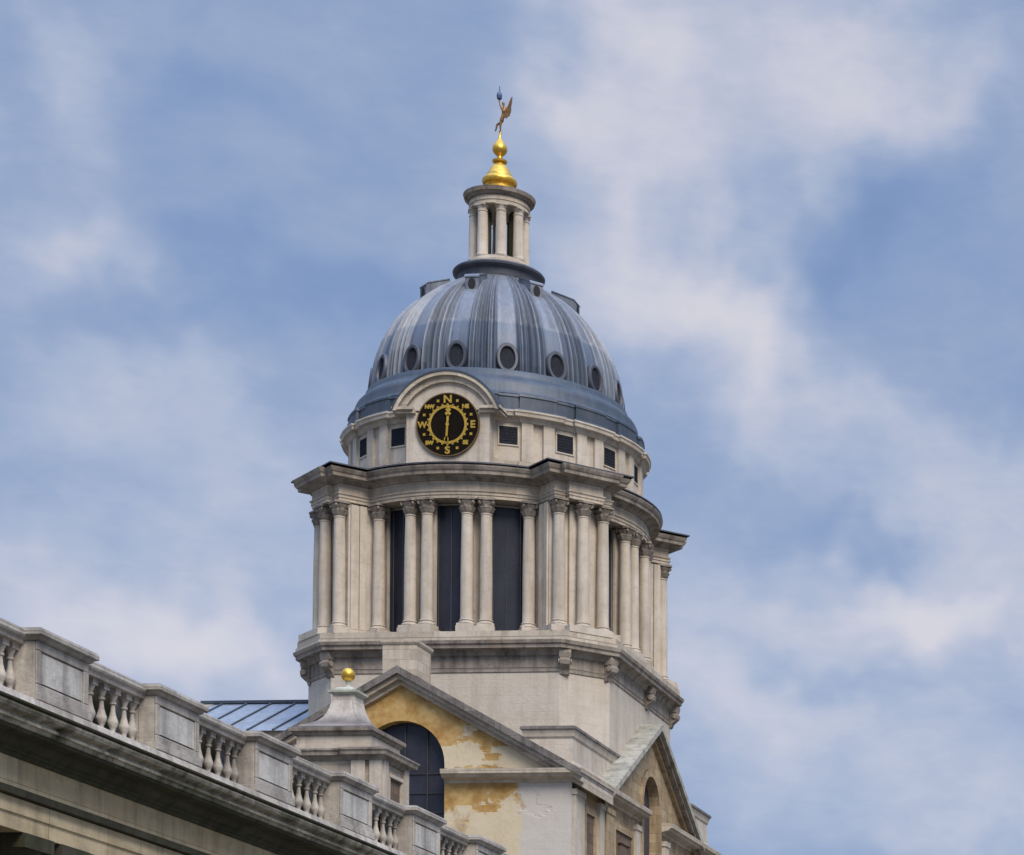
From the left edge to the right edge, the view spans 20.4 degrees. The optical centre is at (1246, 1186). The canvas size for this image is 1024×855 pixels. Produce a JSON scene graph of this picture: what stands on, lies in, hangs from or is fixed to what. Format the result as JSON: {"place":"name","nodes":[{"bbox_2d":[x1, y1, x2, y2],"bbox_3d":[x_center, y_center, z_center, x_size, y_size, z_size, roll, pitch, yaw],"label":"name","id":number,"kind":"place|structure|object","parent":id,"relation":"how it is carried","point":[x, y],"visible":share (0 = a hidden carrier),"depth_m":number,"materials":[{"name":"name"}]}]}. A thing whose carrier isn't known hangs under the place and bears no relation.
{"place":"outdoors","nodes":[
{"label":"outdoors","id":0,"kind":"place"},
{"bbox_2d":[0,617,508,854],"bbox_3d":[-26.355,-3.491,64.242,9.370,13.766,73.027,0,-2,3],"label":"colonnade wing","id":1,"kind":"structure","parent":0,"point":[96,758],"depth_m":55.58,"materials":[{"name":"grey stone"}]},
{"bbox_2d":[274,133,721,854],"bbox_3d":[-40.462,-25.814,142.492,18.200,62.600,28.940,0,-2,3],"label":"domed tower","id":2,"kind":"structure","parent":0,"point":[490,617],"depth_m":135.75,"materials":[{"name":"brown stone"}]},
{"bbox_2d":[359,436,366,459],"bbox_3d":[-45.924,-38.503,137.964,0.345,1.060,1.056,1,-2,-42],"label":"attic window","id":3,"kind":"structure","parent":2,"relation":"in","point":[363,441],"depth_m":137.89,"materials":[{"name":"stone"}]},
{"bbox_2d":[390,510,404,631],"bbox_3d":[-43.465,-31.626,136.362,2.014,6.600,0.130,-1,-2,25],"label":"window","id":4,"kind":"structure","parent":2,"relation":"in","point":[397,518],"depth_m":136.55,"materials":[{"name":"black glass"}]},
{"bbox_2d":[390,426,405,448],"bbox_3d":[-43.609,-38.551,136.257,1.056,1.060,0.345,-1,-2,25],"label":"attic window","id":5,"kind":"structure","parent":2,"relation":"in","point":[397,435],"depth_m":136.12,"materials":[{"name":"stone"}]},
{"bbox_2d":[382,723,444,817],"bbox_3d":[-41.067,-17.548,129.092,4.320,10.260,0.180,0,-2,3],"label":"arched window","id":6,"kind":"structure","parent":2,"relation":"in","point":[426,783],"depth_m":129.13,"materials":[{"name":"black glass"}]},
{"bbox_2d":[416,392,479,456],"bbox_3d":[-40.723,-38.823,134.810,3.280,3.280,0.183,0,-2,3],"label":"wind dial","id":7,"kind":"object","parent":2,"relation":"attached to","point":[447,424],"visible":1,"depth_m":134.79,"materials":[{"name":"black metal"}]},
{"bbox_2d":[437,505,461,630],"bbox_3d":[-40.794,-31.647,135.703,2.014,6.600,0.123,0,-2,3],"label":"window","id":8,"kind":"structure","parent":2,"relation":"in","point":[449,518],"depth_m":135.72,"materials":[{"name":"black glass"}]},
{"bbox_2d":[495,86,511,133],"bbox_3d":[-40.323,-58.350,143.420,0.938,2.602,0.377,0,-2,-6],"label":"weather vane","id":9,"kind":"object","parent":2,"relation":"on","point":[506,112],"visible":1,"depth_m":143.37,"materials":[{"name":"brown metal"}]},
{"bbox_2d":[492,507,523,630],"bbox_3d":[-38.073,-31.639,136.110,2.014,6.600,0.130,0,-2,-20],"label":"window","id":10,"kind":"structure","parent":2,"relation":"in","point":[507,523],"depth_m":136.12,"materials":[{"name":"black glass"}]},
{"bbox_2d":[498,424,518,446],"bbox_3d":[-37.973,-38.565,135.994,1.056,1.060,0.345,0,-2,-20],"label":"attic window","id":11,"kind":"structure","parent":2,"relation":"in","point":[508,435],"depth_m":135.85,"materials":[{"name":"stone"}]},
{"bbox_2d":[555,432,573,456],"bbox_3d":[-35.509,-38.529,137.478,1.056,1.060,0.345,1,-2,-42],"label":"attic window","id":12,"kind":"structure","parent":2,"relation":"in","point":[564,443],"depth_m":137.35,"materials":[{"name":"stone"}]},
{"bbox_2d":[608,530,610,630],"bbox_3d":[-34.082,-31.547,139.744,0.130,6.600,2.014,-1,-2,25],"label":"window","id":13,"kind":"structure","parent":2,"relation":"in","point":[608,530],"depth_m":140.37,"materials":[{"name":"black glass"}]},
{"bbox_2d":[603,445,615,470],"bbox_3d":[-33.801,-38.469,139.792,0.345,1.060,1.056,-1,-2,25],"label":"attic window","id":14,"kind":"structure","parent":2,"relation":"in","point":[609,455],"depth_m":139.72,"materials":[{"name":"stone"}]},
{"bbox_2d":[634,463,637,486],"bbox_3d":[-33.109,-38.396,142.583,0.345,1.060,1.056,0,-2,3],"label":"attic window","id":15,"kind":"structure","parent":2,"relation":"in","point":[635,466],"depth_m":142.72,"materials":[{"name":"stone"}]},
{"bbox_2d":[644,786,648,854],"bbox_3d":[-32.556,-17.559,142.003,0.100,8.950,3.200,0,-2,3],"label":"arched window","id":16,"kind":"structure","parent":2,"relation":"in","point":[646,798],"depth_m":143.04,"materials":[{"name":"grey glass"}]},
{"bbox_2d":[0,0,1023,854],"label":"sky","id":17,"kind":"structure","parent":0,"point":[790,233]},
{"label":"ground","id":18,"kind":"structure","parent":0,"visible":0},
{"bbox_2d":[200,700,307,736],"bbox_3d":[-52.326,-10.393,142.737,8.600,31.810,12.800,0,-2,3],"label":"lead roofed hall","id":19,"kind":"structure","parent":18,"relation":"on","point":[272,718],"depth_m":140.76,"materials":[{"name":"metal"}]},
{"bbox_2d":[288,668,419,804],"bbox_3d":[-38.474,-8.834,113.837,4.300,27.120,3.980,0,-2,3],"label":"stone turret","id":20,"kind":"object","parent":18,"relation":"on","point":[344,733],"visible":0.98,"depth_m":112.64,"materials":[{"name":"grey stone"}]},
{"bbox_2d":[390,778,399,803],"bbox_3d":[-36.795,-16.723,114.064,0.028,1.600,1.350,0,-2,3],"label":"blind window","id":21,"kind":"structure","parent":20,"relation":"in","point":[394,785],"depth_m":114.21,"materials":[{"name":"brown stone"}]}
]}

